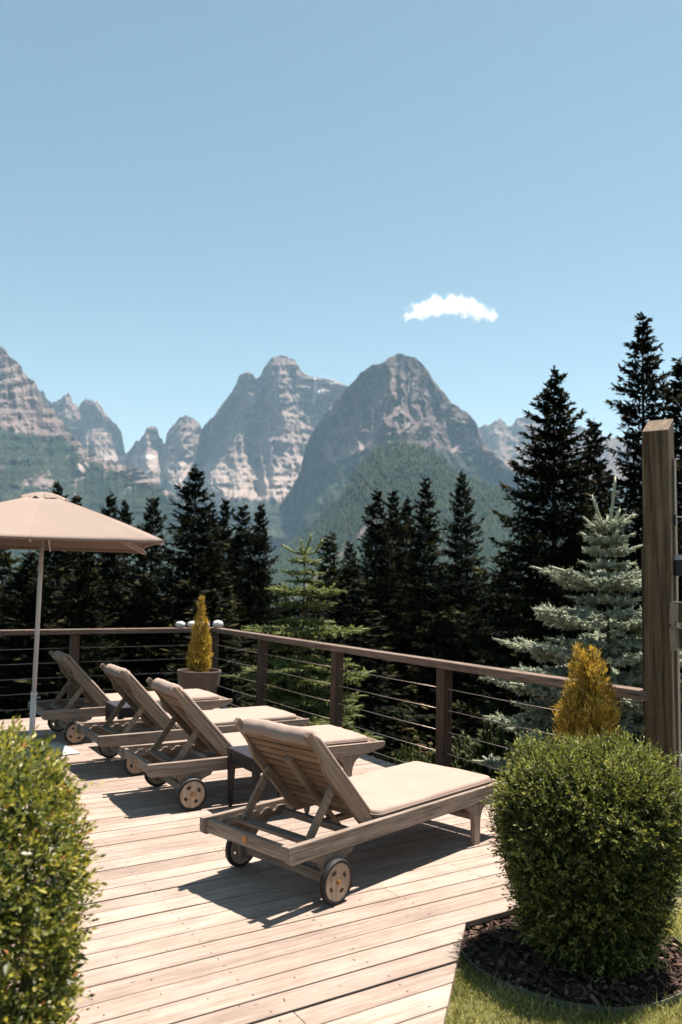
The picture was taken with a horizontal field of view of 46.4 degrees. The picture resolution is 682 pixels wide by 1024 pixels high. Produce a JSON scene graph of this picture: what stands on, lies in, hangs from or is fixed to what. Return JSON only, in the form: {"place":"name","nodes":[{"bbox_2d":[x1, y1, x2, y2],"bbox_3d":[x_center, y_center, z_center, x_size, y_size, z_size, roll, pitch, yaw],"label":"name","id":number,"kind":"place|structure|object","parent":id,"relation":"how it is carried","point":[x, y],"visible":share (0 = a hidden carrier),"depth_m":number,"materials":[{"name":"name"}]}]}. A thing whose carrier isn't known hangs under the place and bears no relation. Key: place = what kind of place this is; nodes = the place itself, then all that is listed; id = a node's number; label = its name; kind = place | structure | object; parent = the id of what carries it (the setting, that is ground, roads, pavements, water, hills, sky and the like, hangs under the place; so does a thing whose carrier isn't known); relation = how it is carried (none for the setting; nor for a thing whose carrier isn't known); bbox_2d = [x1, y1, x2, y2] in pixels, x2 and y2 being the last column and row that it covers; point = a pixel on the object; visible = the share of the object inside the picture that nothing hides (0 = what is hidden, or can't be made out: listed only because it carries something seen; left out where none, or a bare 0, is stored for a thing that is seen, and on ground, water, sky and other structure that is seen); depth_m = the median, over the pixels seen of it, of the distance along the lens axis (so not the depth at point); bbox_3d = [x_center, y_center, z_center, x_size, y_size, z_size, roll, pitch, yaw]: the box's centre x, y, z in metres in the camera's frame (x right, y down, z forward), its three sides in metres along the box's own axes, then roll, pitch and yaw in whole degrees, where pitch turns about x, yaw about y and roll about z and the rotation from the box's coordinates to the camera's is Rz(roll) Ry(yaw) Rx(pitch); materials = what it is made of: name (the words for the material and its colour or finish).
{"place":"outdoors","nodes":[
{"label":"outdoors","id":0,"kind":"place"},
{"bbox_2d":[39,390,124,461],"bbox_3d":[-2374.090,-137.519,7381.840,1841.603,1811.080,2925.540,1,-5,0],"label":"mountain","id":1,"kind":"structure","parent":0,"point":[90,426],"depth_m":7088.59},
{"bbox_2d":[0,345,256,594],"bbox_3d":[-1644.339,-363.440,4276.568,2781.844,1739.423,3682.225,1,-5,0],"label":"mountain","id":2,"kind":"structure","parent":0,"point":[24,407],"depth_m":4326.99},
{"bbox_2d":[107,415,200,502],"bbox_3d":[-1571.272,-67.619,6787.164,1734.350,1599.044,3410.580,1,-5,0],"label":"mountain","id":3,"kind":"structure","parent":0,"point":[167,465],"depth_m":6796.56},
{"bbox_2d":[187,355,347,536],"bbox_3d":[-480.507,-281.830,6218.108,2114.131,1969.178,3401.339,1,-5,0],"label":"mountain","id":4,"kind":"structure","parent":0,"point":[255,434],"depth_m":6143.84,"materials":[{"name":"grey stone"}]},
{"bbox_2d":[0,0,681,453],"label":"sky","id":5,"kind":"structure","parent":0,"point":[195,195],"materials":[{"name":"blue"}]},
{"bbox_2d":[22,606,681,897],"bbox_3d":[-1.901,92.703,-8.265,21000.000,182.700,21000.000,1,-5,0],"label":"ground","id":6,"kind":"structure","parent":0,"point":[678,895],"depth_m":28.58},
{"bbox_2d":[0,549,24,657],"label":"spruce tree","id":7,"kind":"object","parent":6,"relation":"on","point":[7,559],"visible":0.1,"depth_m":42.11,"materials":[{"name":"green plant"}]},
{"bbox_2d":[0,561,24,714],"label":"spruce tree","id":8,"kind":"object","parent":6,"relation":"on","point":[3,616],"depth_m":30.93,"materials":[{"name":"green plant"}]},
{"bbox_2d":[0,550,78,717],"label":"spruce tree","id":9,"kind":"object","parent":6,"relation":"on","point":[24,566],"visible":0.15,"depth_m":25.59,"materials":[{"name":"green plant"}]},
{"bbox_2d":[11,481,81,690],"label":"spruce tree","id":10,"kind":"object","parent":6,"relation":"on","point":[60,559],"visible":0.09,"depth_m":37.51,"materials":[{"name":"green plant"}]},
{"bbox_2d":[0,715,106,1023],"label":"round bush","id":11,"kind":"object","parent":6,"relation":"on","point":[44,924],"visible":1,"depth_m":2.25,"materials":[{"name":"green plant"}]},
{"bbox_2d":[45,493,93,613],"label":"spruce tree","id":12,"kind":"object","parent":6,"relation":"on","point":[76,499],"visible":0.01,"depth_m":39.53,"materials":[{"name":"green plant"}]},
{"bbox_2d":[40,551,126,707],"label":"spruce tree","id":13,"kind":"object","parent":6,"relation":"on","point":[82,603],"visible":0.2,"depth_m":25.38,"materials":[{"name":"green plant"}]},
{"bbox_2d":[69,490,135,670],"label":"spruce tree","id":14,"kind":"object","parent":6,"relation":"on","point":[113,563],"visible":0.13,"depth_m":34.26,"materials":[{"name":"green plant"}]},
{"bbox_2d":[93,499,139,687],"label":"spruce tree","id":15,"kind":"object","parent":6,"relation":"on","point":[125,513],"visible":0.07,"depth_m":36.58,"materials":[{"name":"green plant"}]},
{"bbox_2d":[104,493,181,692],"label":"spruce tree","id":16,"kind":"object","parent":6,"relation":"on","point":[152,511],"visible":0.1,"depth_m":32.88,"materials":[{"name":"green plant"}]},
{"bbox_2d":[130,463,246,688],"bbox_3d":[-5.658,5.212,30.857,8.994,14.419,8.661,2,-5,-10],"label":"spruce tree","id":17,"kind":"object","parent":6,"relation":"on","point":[196,542],"visible":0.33,"depth_m":31.08,"materials":[{"name":"green plant"}]},
{"bbox_2d":[173,508,240,671],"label":"spruce tree","id":18,"kind":"object","parent":6,"relation":"on","point":[218,559],"visible":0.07,"depth_m":32.46,"materials":[{"name":"green plant"}]},
{"bbox_2d":[211,497,238,602],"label":"spruce tree","id":19,"kind":"object","parent":6,"relation":"on","point":[228,532],"visible":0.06,"depth_m":39.51,"materials":[{"name":"green plant"}]},
{"bbox_2d":[222,503,270,658],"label":"spruce tree","id":20,"kind":"object","parent":6,"relation":"on","point":[241,541],"visible":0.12,"depth_m":36.53,"materials":[{"name":"green plant"}]},
{"bbox_2d":[220,502,304,715],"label":"spruce tree","id":21,"kind":"object","parent":6,"relation":"on","point":[259,571],"visible":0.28,"depth_m":29.51,"materials":[{"name":"green plant"}]},
{"bbox_2d":[221,533,383,739],"bbox_3d":[-0.592,2.518,12.278,2.573,4.441,2.351,1,-5,0],"label":"young fir","id":22,"kind":"object","parent":6,"relation":"on","point":[316,706],"visible":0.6,"depth_m":12.18,"materials":[{"name":"green plant"}]},
{"bbox_2d":[0,545,639,763],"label":"forest","id":23,"kind":"object","parent":6,"relation":"on","point":[124,619],"visible":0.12,"depth_m":26.45,"materials":[{"name":"green plant"}]},
{"bbox_2d":[0,706,641,1023],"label":"wooden deck","id":24,"kind":"structure","parent":6,"relation":"on","point":[192,924],"depth_m":3.96,"materials":[{"name":"brown wood"}]},
{"bbox_2d":[0,492,164,760],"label":"parasol","id":25,"kind":"object","parent":24,"relation":"on","point":[41,522],"visible":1,"depth_m":7.16,"materials":[{"name":"fabric"}]},
{"bbox_2d":[0,627,218,710],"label":"cable railing","id":26,"kind":"object","parent":24,"relation":"on","point":[74,649],"visible":0.41,"depth_m":10.67,"materials":[{"name":"brown wood"}]},
{"bbox_2d":[175,621,184,627],"bbox_3d":[-2.300,1.611,11.413,0.141,0.090,0.126,1,-5,0],"label":"stone","id":27,"kind":"object","parent":26,"relation":"on","point":[180,624],"visible":1,"depth_m":11.37,"materials":[{"name":"white stone"}]},
{"bbox_2d":[187,621,193,627],"bbox_3d":[-2.151,1.621,11.503,0.124,0.092,0.143,0,-5,15],"label":"stone","id":28,"kind":"object","parent":26,"relation":"on","point":[190,624],"visible":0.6,"depth_m":11.45,"materials":[{"name":"white stone"}]},
{"bbox_2d":[28,650,232,744],"bbox_3d":[-2.243,1.936,8.615,2.020,0.880,0.816,4,-6,-31],"label":"sun lounger","id":29,"kind":"object","parent":24,"relation":"on","point":[67,715],"visible":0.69,"depth_m":8.16,"materials":[{"name":"wood"}]},
{"bbox_2d":[105,700,165,742],"bbox_3d":[-2.038,2.102,7.863,0.470,0.425,0.470,4,-6,-32],"label":"side table","id":30,"kind":"object","parent":24,"relation":"on","point":[126,711],"visible":0.2,"depth_m":7.71,"materials":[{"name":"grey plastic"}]},
{"bbox_2d":[76,663,309,775],"bbox_3d":[-1.341,1.849,7.427,2.020,0.880,0.816,4,-6,-32],"label":"sun lounger","id":31,"kind":"object","parent":24,"relation":"on","point":[111,735],"visible":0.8,"depth_m":7.15,"materials":[{"name":"wood"}]},
{"bbox_2d":[177,596,220,693],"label":"potted conifer","id":32,"kind":"object","parent":24,"relation":"on","point":[201,674],"visible":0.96,"depth_m":9.95,"materials":[{"name":"plant"}]},
{"bbox_2d":[119,677,384,810],"bbox_3d":[-0.676,1.774,6.438,2.020,0.880,0.816,4,-6,-31],"label":"sun lounger","id":33,"kind":"object","parent":24,"relation":"on","point":[197,725],"visible":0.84,"depth_m":6.10,"materials":[{"name":"wood"}]},
{"bbox_2d":[227,745,309,813],"bbox_3d":[-0.525,1.948,5.796,0.470,0.425,0.470,4,-6,-32],"label":"side table","id":34,"kind":"object","parent":24,"relation":"on","point":[240,756],"visible":0.44,"depth_m":5.78,"materials":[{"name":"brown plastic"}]},
{"bbox_2d":[200,717,499,904],"bbox_3d":[0.173,1.655,4.901,0.816,0.880,2.020,-4,-7,43],"label":"sun lounger","id":35,"kind":"object","parent":24,"relation":"on","point":[301,767],"visible":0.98,"depth_m":4.50,"materials":[{"name":"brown wood"}]},
{"bbox_2d":[551,641,621,851],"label":"potted conifer","id":36,"kind":"object","parent":24,"relation":"on","point":[594,711],"visible":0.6,"depth_m":5.14,"materials":[{"name":"yellow plant"}]},
{"bbox_2d":[302,531,353,668],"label":"spruce tree","id":37,"kind":"object","parent":6,"relation":"on","point":[333,569],"visible":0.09,"depth_m":45.70,"materials":[{"name":"green plant"}]},
{"bbox_2d":[336,541,362,622],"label":"spruce tree","id":38,"kind":"object","parent":6,"relation":"on","point":[349,549],"visible":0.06,"depth_m":59.78,"materials":[{"name":"green plant"}]},
{"bbox_2d":[330,488,426,760],"bbox_3d":[1.792,5.628,35.543,6.880,13.625,6.625,6,-7,-41],"label":"spruce tree","id":39,"kind":"object","parent":6,"relation":"on","point":[380,571],"visible":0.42,"depth_m":35.54,"materials":[{"name":"green plant"}]},
{"bbox_2d":[349,489,429,732],"bbox_3d":[2.770,5.958,39.380,5.926,14.417,6.128,0,-5,11],"label":"spruce tree","id":40,"kind":"object","parent":6,"relation":"on","point":[396,528],"visible":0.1,"depth_m":39.68,"materials":[{"name":"green plant"}]},
{"bbox_2d":[393,496,428,650],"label":"spruce tree","id":41,"kind":"object","parent":6,"relation":"on","point":[407,508],"visible":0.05,"depth_m":43.79,"materials":[{"name":"green plant"}]},
{"bbox_2d":[376,477,457,761],"bbox_3d":[3.774,5.130,35.549,7.102,13.658,6.340,3,-5,-16],"label":"spruce tree","id":42,"kind":"object","parent":6,"relation":"on","point":[426,559],"visible":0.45,"depth_m":35.27,"materials":[{"name":"green plant"}]},
{"bbox_2d":[414,735,431,762],"bbox_3d":[0.800,2.568,7.853,0.211,0.727,0.080,0,-5,10],"label":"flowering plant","id":43,"kind":"object","parent":6,"relation":"on","point":[423,750],"visible":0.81,"depth_m":7.87,"materials":[{"name":"green plant"}]},
{"bbox_2d":[208,628,647,771],"bbox_3d":[0.077,2.308,8.500,0.130,1.716,7.575,4,-6,-32],"label":"cable railing","id":44,"kind":"object","parent":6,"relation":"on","point":[443,707],"visible":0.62,"depth_m":7.33,"materials":[{"name":"brown wood"}]},
{"bbox_2d":[213,620,222,627],"bbox_3d":[-1.786,1.627,11.574,0.166,0.108,0.134,6,-7,-43],"label":"stone","id":45,"kind":"object","parent":44,"relation":"on","point":[217,624],"visible":1,"depth_m":11.52,"materials":[{"name":"white stone"}]},
{"bbox_2d":[397,469,502,760],"bbox_3d":[4.840,4.624,31.412,6.116,12.780,5.250,4,-6,-26],"label":"spruce tree","id":46,"kind":"object","parent":6,"relation":"on","point":[461,598],"visible":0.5,"depth_m":31.25,"materials":[{"name":"green plant"}]},
{"bbox_2d":[434,732,477,771],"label":"dwarf pine","id":47,"kind":"object","parent":6,"relation":"on","point":[461,753],"visible":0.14,"depth_m":7.83,"materials":[{"name":"green plant"}]},
{"bbox_2d":[457,718,512,796],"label":"dwarf pine","id":48,"kind":"object","parent":6,"relation":"on","point":[479,750],"visible":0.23,"depth_m":7.62,"materials":[{"name":"green plant"}]},
{"bbox_2d":[452,560,523,746],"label":"spruce tree","id":49,"kind":"object","parent":6,"relation":"on","point":[487,687],"visible":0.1,"depth_m":29.00,"materials":[{"name":"green plant"}]},
{"bbox_2d":[490,747,524,798],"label":"dwarf pine","id":50,"kind":"object","parent":6,"relation":"on","point":[503,772],"visible":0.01,"depth_m":7.35,"materials":[{"name":"green plant"}]},
{"bbox_2d":[443,365,635,835],"bbox_3d":[6.242,2.410,22.960,6.815,13.670,8.228,3,-5,-21],"label":"spruce tree","id":51,"kind":"object","parent":6,"relation":"on","point":[553,526],"visible":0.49,"depth_m":22.84,"materials":[{"name":"green plant"}]},
{"bbox_2d":[460,937,681,1014],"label":"garden edging","id":52,"kind":"object","parent":6,"relation":"on","point":[565,1004],"visible":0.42,"depth_m":3.26,"materials":[{"name":"grey metal"}]},
{"bbox_2d":[470,475,681,773],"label":"blue spruce","id":53,"kind":"object","parent":6,"relation":"on","point":[615,652],"visible":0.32,"depth_m":7.00,"materials":[{"name":"plant"}]},
{"bbox_2d":[549,418,638,671],"bbox_3d":[8.745,3.712,28.458,5.925,14.415,6.128,2,-5,-5],"label":"spruce tree","id":54,"kind":"object","parent":6,"relation":"on","point":[599,469],"visible":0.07,"depth_m":28.60,"materials":[{"name":"green plant"}]},
{"bbox_2d":[563,312,681,718],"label":"spruce tree","id":55,"kind":"object","parent":6,"relation":"on","point":[643,378],"visible":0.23,"depth_m":21.54,"materials":[{"name":"green plant"}]},
{"bbox_2d":[600,357,681,719],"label":"spruce tree","id":56,"kind":"object","parent":6,"relation":"on","point":[675,385],"visible":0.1,"depth_m":22.06,"materials":[{"name":"green plant"}]},
{"bbox_2d":[641,419,681,828],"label":"wooden post","id":57,"kind":"object","parent":6,"relation":"on","point":[661,688],"visible":0.74,"depth_m":5.37,"materials":[{"name":"brown wood"}]},
{"bbox_2d":[669,623,681,650],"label":"hanging box","id":58,"kind":"object","parent":57,"relation":"hanging from","point":[675,632],"visible":1,"depth_m":5.17,"materials":[{"name":"grey wood"}]},
{"bbox_2d":[669,597,681,623],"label":"hanging box","id":59,"kind":"object","parent":57,"relation":"hanging from","point":[675,613],"visible":1,"depth_m":5.18,"materials":[{"name":"grey wood"}]},
{"bbox_2d":[673,555,681,575],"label":"spotlight","id":60,"kind":"object","parent":57,"relation":"attached to","point":[677,559],"visible":1,"depth_m":5.33,"materials":[{"name":"black plastic"}]},
{"bbox_2d":[673,513,681,524],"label":"wire bracket","id":61,"kind":"object","parent":57,"relation":"attached to","point":[674,519],"visible":1,"depth_m":5.38,"materials":[{"name":"black plastic"}]},
{"bbox_2d":[384,722,432,764],"bbox_3d":[0.658,2.446,7.806,0.496,0.761,0.396,-2,-6,34],"label":"shrub","id":62,"kind":"object","parent":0,"point":[408,759],"visible":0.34,"depth_m":7.78,"materials":[{"name":"green plant"}]},
{"bbox_2d":[271,444,550,612],"bbox_3d":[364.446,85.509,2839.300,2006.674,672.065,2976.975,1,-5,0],"label":"mountain","id":63,"kind":"structure","parent":0,"point":[362,528],"depth_m":2624.51,"materials":[{"name":"green plant"}]},
{"bbox_2d":[258,353,579,558],"bbox_3d":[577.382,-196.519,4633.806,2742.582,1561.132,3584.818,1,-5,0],"label":"mountain","id":64,"kind":"structure","parent":0,"point":[400,397],"depth_m":4732.46,"materials":[{"name":"grey stone"}]},
{"bbox_2d":[0,429,601,608],"bbox_3d":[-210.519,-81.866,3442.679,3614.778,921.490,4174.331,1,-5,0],"label":"forest","id":65,"kind":"object","parent":64,"relation":"on","point":[294,544],"visible":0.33,"depth_m":2698.89,"materials":[{"name":"green plant"}]},
{"bbox_2d":[420,744,435,764],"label":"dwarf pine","id":66,"kind":"object","parent":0,"point":[432,756],"visible":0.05,"depth_m":8.11,"materials":[{"name":"green plant"}]},
{"bbox_2d":[444,898,681,1023],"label":"lawn","id":67,"kind":"structure","parent":0,"point":[679,900],"depth_m":3.22,"materials":[{"name":"green plant"}]},
{"bbox_2d":[462,914,681,1006],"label":"bark mulch","id":68,"kind":"object","parent":67,"relation":"on","point":[470,943],"visible":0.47,"depth_m":3.48,"materials":[{"name":"brown wood"}]},
{"bbox_2d":[480,720,681,983],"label":"round bush","id":69,"kind":"object","parent":68,"relation":"on","point":[549,793],"visible":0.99,"depth_m":3.48,"materials":[{"name":"green plant"}]},
{"bbox_2d":[478,416,681,568],"bbox_3d":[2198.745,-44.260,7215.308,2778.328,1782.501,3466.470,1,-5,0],"label":"mountain","id":70,"kind":"structure","parent":0,"point":[501,439],"depth_m":7361.62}
]}

